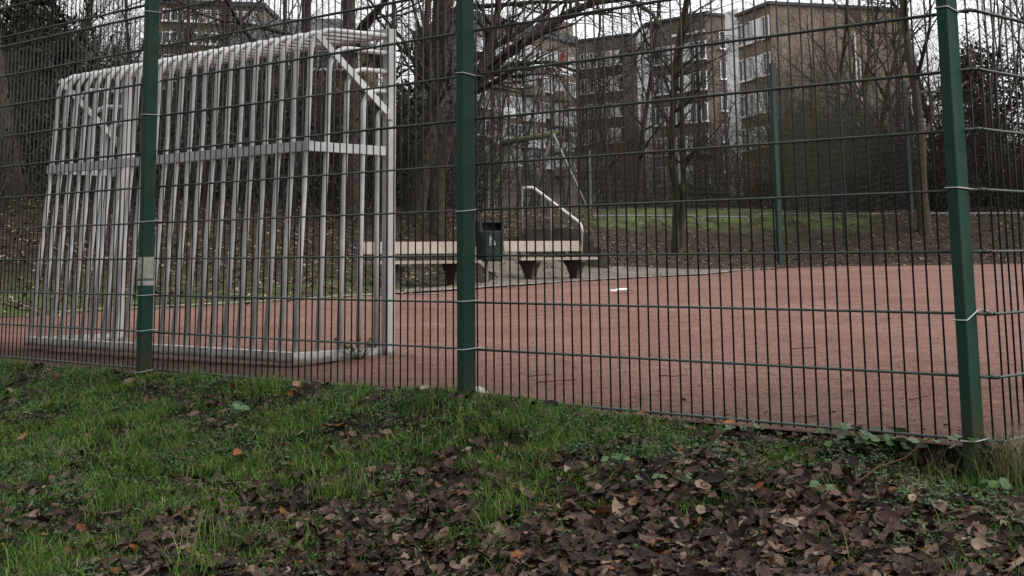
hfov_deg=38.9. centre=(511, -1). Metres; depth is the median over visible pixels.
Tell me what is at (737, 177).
bare shrub
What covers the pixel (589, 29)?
sky
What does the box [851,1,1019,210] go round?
bare tree
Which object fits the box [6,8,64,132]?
bare shrub
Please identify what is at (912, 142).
bare shrub
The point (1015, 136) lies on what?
bare shrub
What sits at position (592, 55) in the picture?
window
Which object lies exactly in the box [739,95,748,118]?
window
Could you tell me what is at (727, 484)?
fallen twig
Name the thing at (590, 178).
grey fence post
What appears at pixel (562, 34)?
apartment block
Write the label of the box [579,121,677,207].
bare shrub
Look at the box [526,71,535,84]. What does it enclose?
window
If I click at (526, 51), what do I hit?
window
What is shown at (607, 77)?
window
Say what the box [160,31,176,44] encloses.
window
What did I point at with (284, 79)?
bare shrub
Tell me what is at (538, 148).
bare tree
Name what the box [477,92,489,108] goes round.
window
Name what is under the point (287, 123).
bare shrub
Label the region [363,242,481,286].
park bench
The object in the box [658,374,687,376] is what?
fallen twig
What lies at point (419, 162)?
bare tree
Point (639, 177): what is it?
bare tree
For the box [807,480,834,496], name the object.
weed plant
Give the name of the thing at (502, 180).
bare shrub
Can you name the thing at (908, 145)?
fence post
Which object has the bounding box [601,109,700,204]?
bare shrub
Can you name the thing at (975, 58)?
evergreen tree
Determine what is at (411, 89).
tree
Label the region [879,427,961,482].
grass tuft
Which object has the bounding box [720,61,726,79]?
window
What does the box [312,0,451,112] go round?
bare tree
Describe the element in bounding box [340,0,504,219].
bare tree
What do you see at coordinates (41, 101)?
bare shrub
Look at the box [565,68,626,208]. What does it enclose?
bare tree
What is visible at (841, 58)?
bare tree
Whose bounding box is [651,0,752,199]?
bare tree
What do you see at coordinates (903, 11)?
bare tree
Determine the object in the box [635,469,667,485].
weed plant
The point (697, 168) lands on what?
playground fence
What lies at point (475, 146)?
bare shrub
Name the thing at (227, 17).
bare tree
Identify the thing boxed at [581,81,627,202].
bare tree
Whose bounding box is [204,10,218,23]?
window
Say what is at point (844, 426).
weed plant
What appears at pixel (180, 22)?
bare tree
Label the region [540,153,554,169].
window
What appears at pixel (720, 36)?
window
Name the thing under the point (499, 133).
bare tree
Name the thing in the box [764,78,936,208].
bare shrub
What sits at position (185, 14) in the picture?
window
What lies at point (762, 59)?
bare shrub
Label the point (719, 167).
bare tree
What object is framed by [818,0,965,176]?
bare tree
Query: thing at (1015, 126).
bare shrub
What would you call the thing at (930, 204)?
undergrowth
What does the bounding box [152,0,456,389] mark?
fence
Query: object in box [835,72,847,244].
fence post
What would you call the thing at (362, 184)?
ball cage goal
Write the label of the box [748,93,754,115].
window
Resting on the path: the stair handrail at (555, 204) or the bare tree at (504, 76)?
the stair handrail at (555, 204)
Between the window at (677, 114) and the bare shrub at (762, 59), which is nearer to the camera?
the bare shrub at (762, 59)
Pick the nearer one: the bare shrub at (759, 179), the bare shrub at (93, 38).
the bare shrub at (93, 38)
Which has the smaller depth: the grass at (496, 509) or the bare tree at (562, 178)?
the grass at (496, 509)
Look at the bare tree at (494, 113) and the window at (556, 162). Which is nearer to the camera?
the bare tree at (494, 113)
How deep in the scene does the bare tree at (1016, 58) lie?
65.18 m
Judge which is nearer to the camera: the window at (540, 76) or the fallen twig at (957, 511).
the fallen twig at (957, 511)
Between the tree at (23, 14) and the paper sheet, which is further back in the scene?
the tree at (23, 14)
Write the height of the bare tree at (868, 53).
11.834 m
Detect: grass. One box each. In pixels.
[299,457,383,509]
[434,461,550,542]
[856,450,1016,516]
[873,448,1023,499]
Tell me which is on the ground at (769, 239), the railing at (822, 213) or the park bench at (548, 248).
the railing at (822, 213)
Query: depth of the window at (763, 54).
113.93 m
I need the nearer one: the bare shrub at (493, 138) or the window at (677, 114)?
the bare shrub at (493, 138)
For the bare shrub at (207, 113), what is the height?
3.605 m
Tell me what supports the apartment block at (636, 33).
on the ground at (769, 239)
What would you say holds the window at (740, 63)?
in the apartment block at (760, 24)
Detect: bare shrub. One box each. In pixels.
[0,0,80,153]
[0,0,134,192]
[1,0,172,190]
[5,1,226,200]
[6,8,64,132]
[6,17,108,192]
[43,45,197,193]
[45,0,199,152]
[50,28,159,188]
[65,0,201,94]
[73,14,162,81]
[82,30,175,115]
[103,30,260,180]
[127,10,371,195]
[133,37,283,198]
[141,40,260,195]
[160,48,270,195]
[163,11,362,192]
[165,6,339,198]
[175,12,343,195]
[183,30,402,189]
[212,53,342,202]
[238,53,359,127]
[257,75,420,204]
[267,91,339,196]
[273,23,397,199]
[300,74,382,198]
[342,72,426,204]
[365,77,521,201]
[371,61,547,198]
[407,97,499,207]
[424,59,530,207]
[478,147,530,205]
[480,120,531,206]
[532,74,647,204]
[553,73,695,208]
[565,91,695,198]
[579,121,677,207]
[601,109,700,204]
[643,138,712,205]
[646,102,747,207]
[651,101,754,204]
[676,112,779,201]
[696,128,781,207]
[698,30,889,206]
[698,132,767,207]
[708,39,870,206]
[711,18,895,214]
[711,79,848,207]
[720,61,862,229]
[722,131,798,206]
[755,44,914,212]
[757,74,904,212]
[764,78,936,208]
[798,85,907,208]
[801,101,903,202]
[807,55,929,204]
[827,52,1022,212]
[860,85,995,205]
[886,145,991,207]
[893,78,1020,205]
[897,56,1023,205]
[933,99,1023,207]
[969,80,1023,205]
[971,86,1023,202]
[979,146,1023,197]
[1003,103,1023,203]
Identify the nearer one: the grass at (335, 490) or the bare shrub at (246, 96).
the grass at (335, 490)
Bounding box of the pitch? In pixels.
[0,264,1023,448]
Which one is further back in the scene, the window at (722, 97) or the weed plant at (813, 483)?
the window at (722, 97)
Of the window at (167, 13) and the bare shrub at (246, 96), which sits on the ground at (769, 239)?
the bare shrub at (246, 96)
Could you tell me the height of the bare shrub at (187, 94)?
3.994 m
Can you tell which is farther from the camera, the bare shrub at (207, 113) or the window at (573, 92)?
the window at (573, 92)
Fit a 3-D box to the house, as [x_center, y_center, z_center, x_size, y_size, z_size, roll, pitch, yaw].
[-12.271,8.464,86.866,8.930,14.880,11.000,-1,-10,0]
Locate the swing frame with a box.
[487,130,585,206]
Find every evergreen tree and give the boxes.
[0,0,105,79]
[2,0,123,192]
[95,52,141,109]
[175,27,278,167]
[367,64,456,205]
[923,18,1023,207]
[997,48,1023,194]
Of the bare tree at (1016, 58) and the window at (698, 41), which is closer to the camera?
the bare tree at (1016, 58)
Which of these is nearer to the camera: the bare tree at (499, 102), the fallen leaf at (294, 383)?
the fallen leaf at (294, 383)
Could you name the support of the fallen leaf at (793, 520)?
on the fallen leaves at (737, 561)
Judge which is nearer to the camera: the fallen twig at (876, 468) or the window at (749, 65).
the fallen twig at (876, 468)
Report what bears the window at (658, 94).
in the apartment block at (636, 33)
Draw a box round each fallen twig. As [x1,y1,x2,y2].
[538,379,576,382]
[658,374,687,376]
[724,482,737,499]
[854,438,929,485]
[875,482,879,502]
[934,508,981,517]
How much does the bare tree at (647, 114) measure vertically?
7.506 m
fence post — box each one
[135,0,161,376]
[455,0,484,396]
[487,146,489,207]
[589,150,591,207]
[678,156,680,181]
[769,63,783,263]
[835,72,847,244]
[903,81,913,212]
[934,0,991,480]
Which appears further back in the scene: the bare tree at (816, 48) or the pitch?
the bare tree at (816, 48)
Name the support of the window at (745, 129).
in the apartment block at (760, 24)
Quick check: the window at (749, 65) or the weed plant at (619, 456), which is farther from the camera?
the window at (749, 65)
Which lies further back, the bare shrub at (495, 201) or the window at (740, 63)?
the window at (740, 63)
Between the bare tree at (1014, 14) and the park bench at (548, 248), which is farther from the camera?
the bare tree at (1014, 14)
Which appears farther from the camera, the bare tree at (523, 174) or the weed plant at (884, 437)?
the bare tree at (523, 174)
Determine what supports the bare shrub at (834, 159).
on the ground at (769, 239)
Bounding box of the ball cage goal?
[25,28,395,363]
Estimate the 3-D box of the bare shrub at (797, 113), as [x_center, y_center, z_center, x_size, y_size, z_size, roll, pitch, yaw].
[9.393,3.823,47.281,5.501,6.584,5.391,0,-10,-2]
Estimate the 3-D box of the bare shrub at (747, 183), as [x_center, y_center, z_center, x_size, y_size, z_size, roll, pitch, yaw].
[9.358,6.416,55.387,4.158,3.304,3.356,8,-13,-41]
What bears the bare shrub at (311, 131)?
on the ground at (769, 239)
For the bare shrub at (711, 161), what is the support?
on the ground at (769, 239)
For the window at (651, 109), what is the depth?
142.30 m
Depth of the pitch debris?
7.94 m
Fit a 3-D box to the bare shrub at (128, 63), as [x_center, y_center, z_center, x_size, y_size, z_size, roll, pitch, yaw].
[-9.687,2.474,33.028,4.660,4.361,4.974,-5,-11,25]
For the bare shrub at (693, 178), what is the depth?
57.07 m
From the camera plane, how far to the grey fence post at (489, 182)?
43.61 m
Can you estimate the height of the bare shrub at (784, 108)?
6.839 m
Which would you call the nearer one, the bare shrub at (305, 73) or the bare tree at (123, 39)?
the bare tree at (123, 39)
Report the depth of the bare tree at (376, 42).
52.84 m
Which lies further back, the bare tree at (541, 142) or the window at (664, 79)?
the window at (664, 79)
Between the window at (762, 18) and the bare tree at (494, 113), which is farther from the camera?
the window at (762, 18)
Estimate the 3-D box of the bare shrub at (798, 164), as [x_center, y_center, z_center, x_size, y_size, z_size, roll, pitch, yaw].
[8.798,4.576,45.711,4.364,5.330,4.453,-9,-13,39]
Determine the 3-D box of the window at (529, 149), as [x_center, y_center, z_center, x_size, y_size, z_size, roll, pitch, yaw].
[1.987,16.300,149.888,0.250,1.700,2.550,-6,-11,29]
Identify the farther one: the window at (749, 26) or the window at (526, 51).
the window at (526, 51)
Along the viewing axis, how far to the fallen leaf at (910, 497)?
4.25 m
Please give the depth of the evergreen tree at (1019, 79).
59.74 m
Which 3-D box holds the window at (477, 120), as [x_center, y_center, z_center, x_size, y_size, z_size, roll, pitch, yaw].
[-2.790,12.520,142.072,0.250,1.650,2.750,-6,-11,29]
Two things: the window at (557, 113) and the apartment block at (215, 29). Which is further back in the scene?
the window at (557, 113)
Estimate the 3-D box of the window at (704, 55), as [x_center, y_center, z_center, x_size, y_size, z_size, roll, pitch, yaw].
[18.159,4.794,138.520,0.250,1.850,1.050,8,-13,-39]
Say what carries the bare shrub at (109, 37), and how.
on the ground at (769, 239)
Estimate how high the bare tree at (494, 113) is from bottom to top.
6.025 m
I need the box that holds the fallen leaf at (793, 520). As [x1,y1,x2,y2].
[782,516,804,526]
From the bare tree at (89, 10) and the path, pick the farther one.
the bare tree at (89, 10)
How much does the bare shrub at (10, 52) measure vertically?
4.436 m
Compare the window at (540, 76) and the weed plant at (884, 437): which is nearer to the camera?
the weed plant at (884, 437)
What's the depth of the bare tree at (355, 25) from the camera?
86.15 m
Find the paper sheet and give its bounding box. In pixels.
[610,288,633,290]
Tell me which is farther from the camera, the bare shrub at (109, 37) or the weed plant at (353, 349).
the bare shrub at (109, 37)
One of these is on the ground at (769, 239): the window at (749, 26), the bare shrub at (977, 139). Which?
the bare shrub at (977, 139)
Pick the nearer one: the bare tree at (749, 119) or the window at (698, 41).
the bare tree at (749, 119)
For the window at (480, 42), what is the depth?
143.04 m
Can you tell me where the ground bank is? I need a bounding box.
[0,364,1023,575]
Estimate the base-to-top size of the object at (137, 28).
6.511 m
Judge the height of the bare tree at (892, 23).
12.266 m
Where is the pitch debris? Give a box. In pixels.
[18,273,1022,412]
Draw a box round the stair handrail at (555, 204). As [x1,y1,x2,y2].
[521,186,582,256]
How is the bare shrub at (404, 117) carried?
on the ground at (769, 239)
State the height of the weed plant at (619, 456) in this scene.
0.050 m
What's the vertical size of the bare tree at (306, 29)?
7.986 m
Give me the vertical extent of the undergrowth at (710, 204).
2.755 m
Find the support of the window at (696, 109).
in the apartment block at (636, 33)
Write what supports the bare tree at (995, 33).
on the ground at (769, 239)
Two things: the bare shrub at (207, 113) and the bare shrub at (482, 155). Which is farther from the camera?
the bare shrub at (482, 155)
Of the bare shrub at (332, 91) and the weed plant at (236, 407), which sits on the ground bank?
the weed plant at (236, 407)
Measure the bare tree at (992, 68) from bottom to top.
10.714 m
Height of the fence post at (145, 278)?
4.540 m
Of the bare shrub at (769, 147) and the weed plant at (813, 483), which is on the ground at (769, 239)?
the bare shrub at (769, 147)
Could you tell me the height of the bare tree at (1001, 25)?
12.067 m
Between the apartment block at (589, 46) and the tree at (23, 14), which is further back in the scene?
the apartment block at (589, 46)
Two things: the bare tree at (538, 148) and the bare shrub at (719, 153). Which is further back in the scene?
the bare tree at (538, 148)
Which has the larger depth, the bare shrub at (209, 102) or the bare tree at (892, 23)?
the bare tree at (892, 23)
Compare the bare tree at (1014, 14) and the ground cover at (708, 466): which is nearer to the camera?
the ground cover at (708, 466)
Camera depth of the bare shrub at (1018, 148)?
56.23 m
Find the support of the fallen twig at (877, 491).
on the fallen leaves at (737, 561)
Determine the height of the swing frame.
2.695 m
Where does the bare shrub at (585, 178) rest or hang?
on the ground at (769, 239)
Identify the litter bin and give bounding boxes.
[475,221,503,281]
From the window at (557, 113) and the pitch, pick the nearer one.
the pitch
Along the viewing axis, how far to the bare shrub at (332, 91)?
38.50 m
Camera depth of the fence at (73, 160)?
8.84 m
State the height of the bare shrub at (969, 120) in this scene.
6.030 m
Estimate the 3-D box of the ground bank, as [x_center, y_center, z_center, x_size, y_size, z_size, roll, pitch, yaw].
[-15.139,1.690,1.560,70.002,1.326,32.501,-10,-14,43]
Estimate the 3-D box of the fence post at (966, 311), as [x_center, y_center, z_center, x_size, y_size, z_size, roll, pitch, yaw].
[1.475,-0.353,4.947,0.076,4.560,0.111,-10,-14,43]
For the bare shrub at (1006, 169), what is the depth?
50.35 m
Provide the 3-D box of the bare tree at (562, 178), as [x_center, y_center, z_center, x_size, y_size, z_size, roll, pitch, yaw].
[2.111,5.125,55.074,3.811,5.840,3.824,-2,-10,9]
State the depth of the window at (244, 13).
99.07 m
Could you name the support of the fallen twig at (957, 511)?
on the fallen leaves at (737, 561)
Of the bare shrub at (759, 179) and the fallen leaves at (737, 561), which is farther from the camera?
the bare shrub at (759, 179)
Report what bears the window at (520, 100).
in the apartment block at (562, 34)
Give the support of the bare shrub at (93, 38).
on the ground at (769, 239)
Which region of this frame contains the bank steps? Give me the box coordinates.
[519,228,606,267]
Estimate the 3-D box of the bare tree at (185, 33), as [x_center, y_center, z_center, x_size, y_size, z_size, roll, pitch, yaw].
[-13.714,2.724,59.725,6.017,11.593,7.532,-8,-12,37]
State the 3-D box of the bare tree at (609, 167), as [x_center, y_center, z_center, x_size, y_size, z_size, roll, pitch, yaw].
[2.976,3.929,47.864,3.279,6.181,3.257,3,-11,-21]
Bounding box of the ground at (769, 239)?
[0,193,1023,317]
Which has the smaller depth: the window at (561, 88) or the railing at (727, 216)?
the railing at (727, 216)
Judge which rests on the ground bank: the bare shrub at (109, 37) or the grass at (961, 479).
the grass at (961, 479)
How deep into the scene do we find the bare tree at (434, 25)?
35.40 m
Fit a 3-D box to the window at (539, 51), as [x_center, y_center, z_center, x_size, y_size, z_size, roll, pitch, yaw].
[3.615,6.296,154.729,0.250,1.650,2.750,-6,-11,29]
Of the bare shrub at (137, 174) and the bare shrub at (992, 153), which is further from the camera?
the bare shrub at (992, 153)
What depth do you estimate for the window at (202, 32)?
97.94 m
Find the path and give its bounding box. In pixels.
[335,247,740,296]
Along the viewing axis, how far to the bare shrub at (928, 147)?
48.71 m
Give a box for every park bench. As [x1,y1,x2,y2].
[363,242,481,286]
[503,241,597,278]
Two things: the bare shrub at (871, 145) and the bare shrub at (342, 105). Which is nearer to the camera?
the bare shrub at (342, 105)
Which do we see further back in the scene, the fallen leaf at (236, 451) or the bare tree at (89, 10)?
the bare tree at (89, 10)
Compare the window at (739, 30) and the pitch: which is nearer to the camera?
the pitch
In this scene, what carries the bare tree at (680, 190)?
on the ground at (769, 239)
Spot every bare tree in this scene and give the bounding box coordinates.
[0,39,26,199]
[2,0,139,54]
[73,0,162,85]
[77,0,225,63]
[116,0,284,90]
[122,0,221,97]
[122,0,282,86]
[129,0,321,197]
[176,0,270,75]
[181,1,259,100]
[182,0,357,93]
[204,0,376,106]
[258,0,341,93]
[287,0,432,111]
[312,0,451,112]
[317,0,419,99]
[320,12,414,114]
[323,0,455,213]
[335,0,455,142]
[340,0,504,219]
[369,0,534,154]
[373,0,730,236]
[404,0,684,218]
[443,12,555,201]
[474,60,513,205]
[482,94,506,198]
[488,41,588,206]
[488,72,540,206]
[497,33,598,206]
[511,86,566,205]
[514,100,569,202]
[520,62,615,204]
[560,34,657,208]
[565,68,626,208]
[570,0,725,207]
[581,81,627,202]
[604,0,771,252]
[625,77,677,158]
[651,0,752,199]
[675,80,759,207]
[708,99,765,173]
[718,75,767,200]
[737,0,938,212]
[742,0,936,209]
[768,0,860,203]
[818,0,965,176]
[829,0,934,137]
[829,0,1004,235]
[839,0,972,187]
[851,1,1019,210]
[886,0,1023,145]
[898,0,1023,128]
[958,0,1023,206]
[961,0,1023,199]
[973,0,1023,117]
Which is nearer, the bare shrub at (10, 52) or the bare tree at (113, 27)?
the bare shrub at (10, 52)
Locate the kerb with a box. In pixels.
[59,267,774,311]
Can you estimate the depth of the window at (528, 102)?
150.65 m
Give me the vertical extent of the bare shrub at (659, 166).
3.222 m
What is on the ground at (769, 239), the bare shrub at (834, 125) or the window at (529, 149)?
the bare shrub at (834, 125)
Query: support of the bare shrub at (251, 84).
on the ground at (769, 239)
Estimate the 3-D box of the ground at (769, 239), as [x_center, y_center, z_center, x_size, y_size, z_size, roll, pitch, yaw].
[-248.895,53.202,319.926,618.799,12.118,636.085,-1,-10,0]
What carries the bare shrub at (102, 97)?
on the ground at (769, 239)
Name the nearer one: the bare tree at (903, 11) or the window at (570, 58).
the bare tree at (903, 11)
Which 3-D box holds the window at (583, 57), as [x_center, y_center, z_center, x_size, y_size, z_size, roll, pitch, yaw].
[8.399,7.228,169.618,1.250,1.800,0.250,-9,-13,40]
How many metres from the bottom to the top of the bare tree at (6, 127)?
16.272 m
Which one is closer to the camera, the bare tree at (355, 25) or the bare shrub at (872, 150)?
the bare shrub at (872, 150)
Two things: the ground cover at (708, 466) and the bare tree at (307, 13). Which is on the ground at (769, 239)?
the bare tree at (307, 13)
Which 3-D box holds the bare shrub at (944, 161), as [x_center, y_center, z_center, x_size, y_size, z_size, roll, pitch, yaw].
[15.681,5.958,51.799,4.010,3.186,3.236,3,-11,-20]
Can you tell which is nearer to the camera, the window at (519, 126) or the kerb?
the kerb
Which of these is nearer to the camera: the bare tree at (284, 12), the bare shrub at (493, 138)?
the bare shrub at (493, 138)
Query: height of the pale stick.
0.026 m
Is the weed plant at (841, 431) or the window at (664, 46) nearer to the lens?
the weed plant at (841, 431)
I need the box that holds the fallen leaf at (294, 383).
[292,381,300,385]
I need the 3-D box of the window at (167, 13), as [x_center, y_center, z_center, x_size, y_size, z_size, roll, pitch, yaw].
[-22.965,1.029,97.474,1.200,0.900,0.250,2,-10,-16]
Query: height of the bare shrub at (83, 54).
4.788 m
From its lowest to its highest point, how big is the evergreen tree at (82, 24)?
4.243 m
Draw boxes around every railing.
[591,215,698,222]
[701,216,748,223]
[758,213,894,215]
[930,213,1023,217]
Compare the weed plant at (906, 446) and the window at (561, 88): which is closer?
the weed plant at (906, 446)
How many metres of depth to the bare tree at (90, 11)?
45.22 m
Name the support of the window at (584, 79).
in the apartment block at (589, 46)
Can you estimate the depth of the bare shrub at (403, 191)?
35.12 m
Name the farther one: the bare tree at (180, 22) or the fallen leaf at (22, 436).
the bare tree at (180, 22)
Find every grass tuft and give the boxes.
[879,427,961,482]
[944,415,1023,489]
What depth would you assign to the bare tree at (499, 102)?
81.46 m
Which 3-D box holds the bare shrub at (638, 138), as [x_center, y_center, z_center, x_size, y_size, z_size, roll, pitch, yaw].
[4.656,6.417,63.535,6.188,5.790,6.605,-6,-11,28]
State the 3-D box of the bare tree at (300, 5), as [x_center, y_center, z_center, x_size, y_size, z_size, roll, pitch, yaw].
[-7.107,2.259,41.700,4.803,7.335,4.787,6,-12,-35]
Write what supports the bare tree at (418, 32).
on the ground at (769, 239)
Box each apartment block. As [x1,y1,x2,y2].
[158,0,279,104]
[412,12,577,194]
[577,33,632,194]
[623,12,730,193]
[725,1,911,195]
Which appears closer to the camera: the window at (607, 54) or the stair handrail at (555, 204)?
the stair handrail at (555, 204)
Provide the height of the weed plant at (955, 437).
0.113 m
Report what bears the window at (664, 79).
in the apartment block at (636, 33)
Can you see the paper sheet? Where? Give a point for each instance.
(621, 289)
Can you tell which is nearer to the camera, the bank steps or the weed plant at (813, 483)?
the weed plant at (813, 483)
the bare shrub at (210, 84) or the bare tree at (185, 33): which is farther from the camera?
the bare tree at (185, 33)
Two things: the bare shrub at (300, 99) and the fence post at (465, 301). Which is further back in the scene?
the bare shrub at (300, 99)
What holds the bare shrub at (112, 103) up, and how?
on the ground at (769, 239)
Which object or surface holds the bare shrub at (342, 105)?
on the ground at (769, 239)
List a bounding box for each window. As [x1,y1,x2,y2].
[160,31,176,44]
[161,8,177,21]
[184,9,199,22]
[201,32,217,45]
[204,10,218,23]
[243,11,256,23]
[313,50,327,70]
[477,35,482,51]
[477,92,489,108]
[477,120,491,136]
[495,92,506,106]
[509,96,521,113]
[510,123,521,136]
[523,45,535,58]
[524,123,536,134]
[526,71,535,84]
[526,97,535,111]
[527,149,536,163]
[539,51,551,67]
[539,76,551,92]
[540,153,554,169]
[554,77,562,90]
[555,103,562,116]
[555,153,564,166]
[566,57,575,72]
[569,82,575,97]
[579,79,588,94]
[580,54,587,69]
[589,53,597,68]
[601,51,609,66]
[601,77,610,92]
[650,77,659,96]
[651,109,660,125]
[658,46,668,65]
[660,79,668,95]
[676,106,686,123]
[689,41,699,60]
[690,71,700,90]
[691,103,701,123]
[698,40,706,59]
[699,70,707,90]
[702,102,708,121]
[719,31,725,49]
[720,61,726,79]
[721,96,727,111]
[737,24,746,47]
[738,59,747,83]
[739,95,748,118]
[741,129,750,149]
[745,21,752,44]
[747,57,753,80]
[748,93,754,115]
[761,15,769,39]
[762,52,770,76]
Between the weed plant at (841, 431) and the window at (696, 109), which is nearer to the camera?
the weed plant at (841, 431)
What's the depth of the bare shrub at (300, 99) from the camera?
35.38 m
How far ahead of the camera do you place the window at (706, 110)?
137.35 m
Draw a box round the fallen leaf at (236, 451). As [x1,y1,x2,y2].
[233,448,240,454]
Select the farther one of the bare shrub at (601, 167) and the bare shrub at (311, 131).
the bare shrub at (601, 167)
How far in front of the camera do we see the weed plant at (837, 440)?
4.91 m
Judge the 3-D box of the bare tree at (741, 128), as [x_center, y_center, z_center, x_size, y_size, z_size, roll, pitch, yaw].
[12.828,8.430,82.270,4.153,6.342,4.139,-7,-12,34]
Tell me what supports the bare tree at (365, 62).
on the ground at (769, 239)
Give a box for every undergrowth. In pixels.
[0,1,565,222]
[565,150,783,208]
[742,116,1023,212]
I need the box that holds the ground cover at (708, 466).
[0,364,1023,575]
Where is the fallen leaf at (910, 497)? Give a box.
[908,493,915,502]
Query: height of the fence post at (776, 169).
5.720 m
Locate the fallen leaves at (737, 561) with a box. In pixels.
[0,362,1023,575]
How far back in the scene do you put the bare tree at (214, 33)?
81.75 m
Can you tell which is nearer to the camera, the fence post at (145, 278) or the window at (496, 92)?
the fence post at (145, 278)
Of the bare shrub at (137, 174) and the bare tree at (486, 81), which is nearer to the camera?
the bare shrub at (137, 174)
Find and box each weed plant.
[223,401,248,419]
[334,338,376,359]
[598,453,630,467]
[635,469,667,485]
[676,470,691,486]
[717,419,759,437]
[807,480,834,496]
[814,426,855,440]
[825,435,869,452]
[840,423,883,444]
[854,427,912,453]
[900,438,940,454]
[945,433,1001,463]
[978,477,1012,492]
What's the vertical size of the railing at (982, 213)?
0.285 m
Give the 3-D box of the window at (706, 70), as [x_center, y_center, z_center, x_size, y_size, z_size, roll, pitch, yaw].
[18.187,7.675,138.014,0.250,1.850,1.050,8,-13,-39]
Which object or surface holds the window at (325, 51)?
in the house
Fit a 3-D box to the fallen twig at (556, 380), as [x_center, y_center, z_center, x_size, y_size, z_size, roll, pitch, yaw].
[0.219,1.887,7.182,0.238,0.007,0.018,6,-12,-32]
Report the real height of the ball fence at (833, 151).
5.846 m
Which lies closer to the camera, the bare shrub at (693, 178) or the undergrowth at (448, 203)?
the undergrowth at (448, 203)
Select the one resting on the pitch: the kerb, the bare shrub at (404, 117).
the kerb
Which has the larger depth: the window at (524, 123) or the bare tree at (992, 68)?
the window at (524, 123)
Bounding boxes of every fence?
[0,0,161,39]
[0,11,160,369]
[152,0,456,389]
[321,149,1022,209]
[474,0,1023,444]
[780,64,916,263]
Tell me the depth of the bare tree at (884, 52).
59.22 m
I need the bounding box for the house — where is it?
[220,18,381,116]
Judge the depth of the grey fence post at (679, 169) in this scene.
49.17 m
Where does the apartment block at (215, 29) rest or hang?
on the ground at (769, 239)
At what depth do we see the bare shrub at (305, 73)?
41.82 m
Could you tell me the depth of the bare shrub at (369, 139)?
32.85 m
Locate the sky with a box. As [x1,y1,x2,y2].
[1,0,1023,168]
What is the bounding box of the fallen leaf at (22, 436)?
[17,430,26,439]
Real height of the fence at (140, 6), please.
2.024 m
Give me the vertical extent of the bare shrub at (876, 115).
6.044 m
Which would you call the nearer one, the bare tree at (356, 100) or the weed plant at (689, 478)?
the weed plant at (689, 478)
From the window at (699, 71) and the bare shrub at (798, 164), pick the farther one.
the window at (699, 71)
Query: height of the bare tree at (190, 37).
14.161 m
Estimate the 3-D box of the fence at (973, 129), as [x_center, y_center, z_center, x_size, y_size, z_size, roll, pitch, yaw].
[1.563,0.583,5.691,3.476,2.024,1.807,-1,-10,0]
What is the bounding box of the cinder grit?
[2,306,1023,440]
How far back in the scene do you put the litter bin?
25.81 m
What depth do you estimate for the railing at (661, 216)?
42.03 m
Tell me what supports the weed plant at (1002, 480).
on the ground bank
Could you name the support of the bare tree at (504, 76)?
on the ground at (769, 239)
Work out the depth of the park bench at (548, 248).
27.72 m
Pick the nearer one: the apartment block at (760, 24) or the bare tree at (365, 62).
the bare tree at (365, 62)
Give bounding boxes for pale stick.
[410,293,441,294]
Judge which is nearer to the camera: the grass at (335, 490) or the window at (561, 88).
the grass at (335, 490)
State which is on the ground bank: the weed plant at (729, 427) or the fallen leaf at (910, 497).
the weed plant at (729, 427)
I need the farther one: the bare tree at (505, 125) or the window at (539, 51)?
the window at (539, 51)
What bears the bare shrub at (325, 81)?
on the ground at (769, 239)
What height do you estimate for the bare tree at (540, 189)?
5.973 m
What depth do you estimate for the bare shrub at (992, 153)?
53.25 m

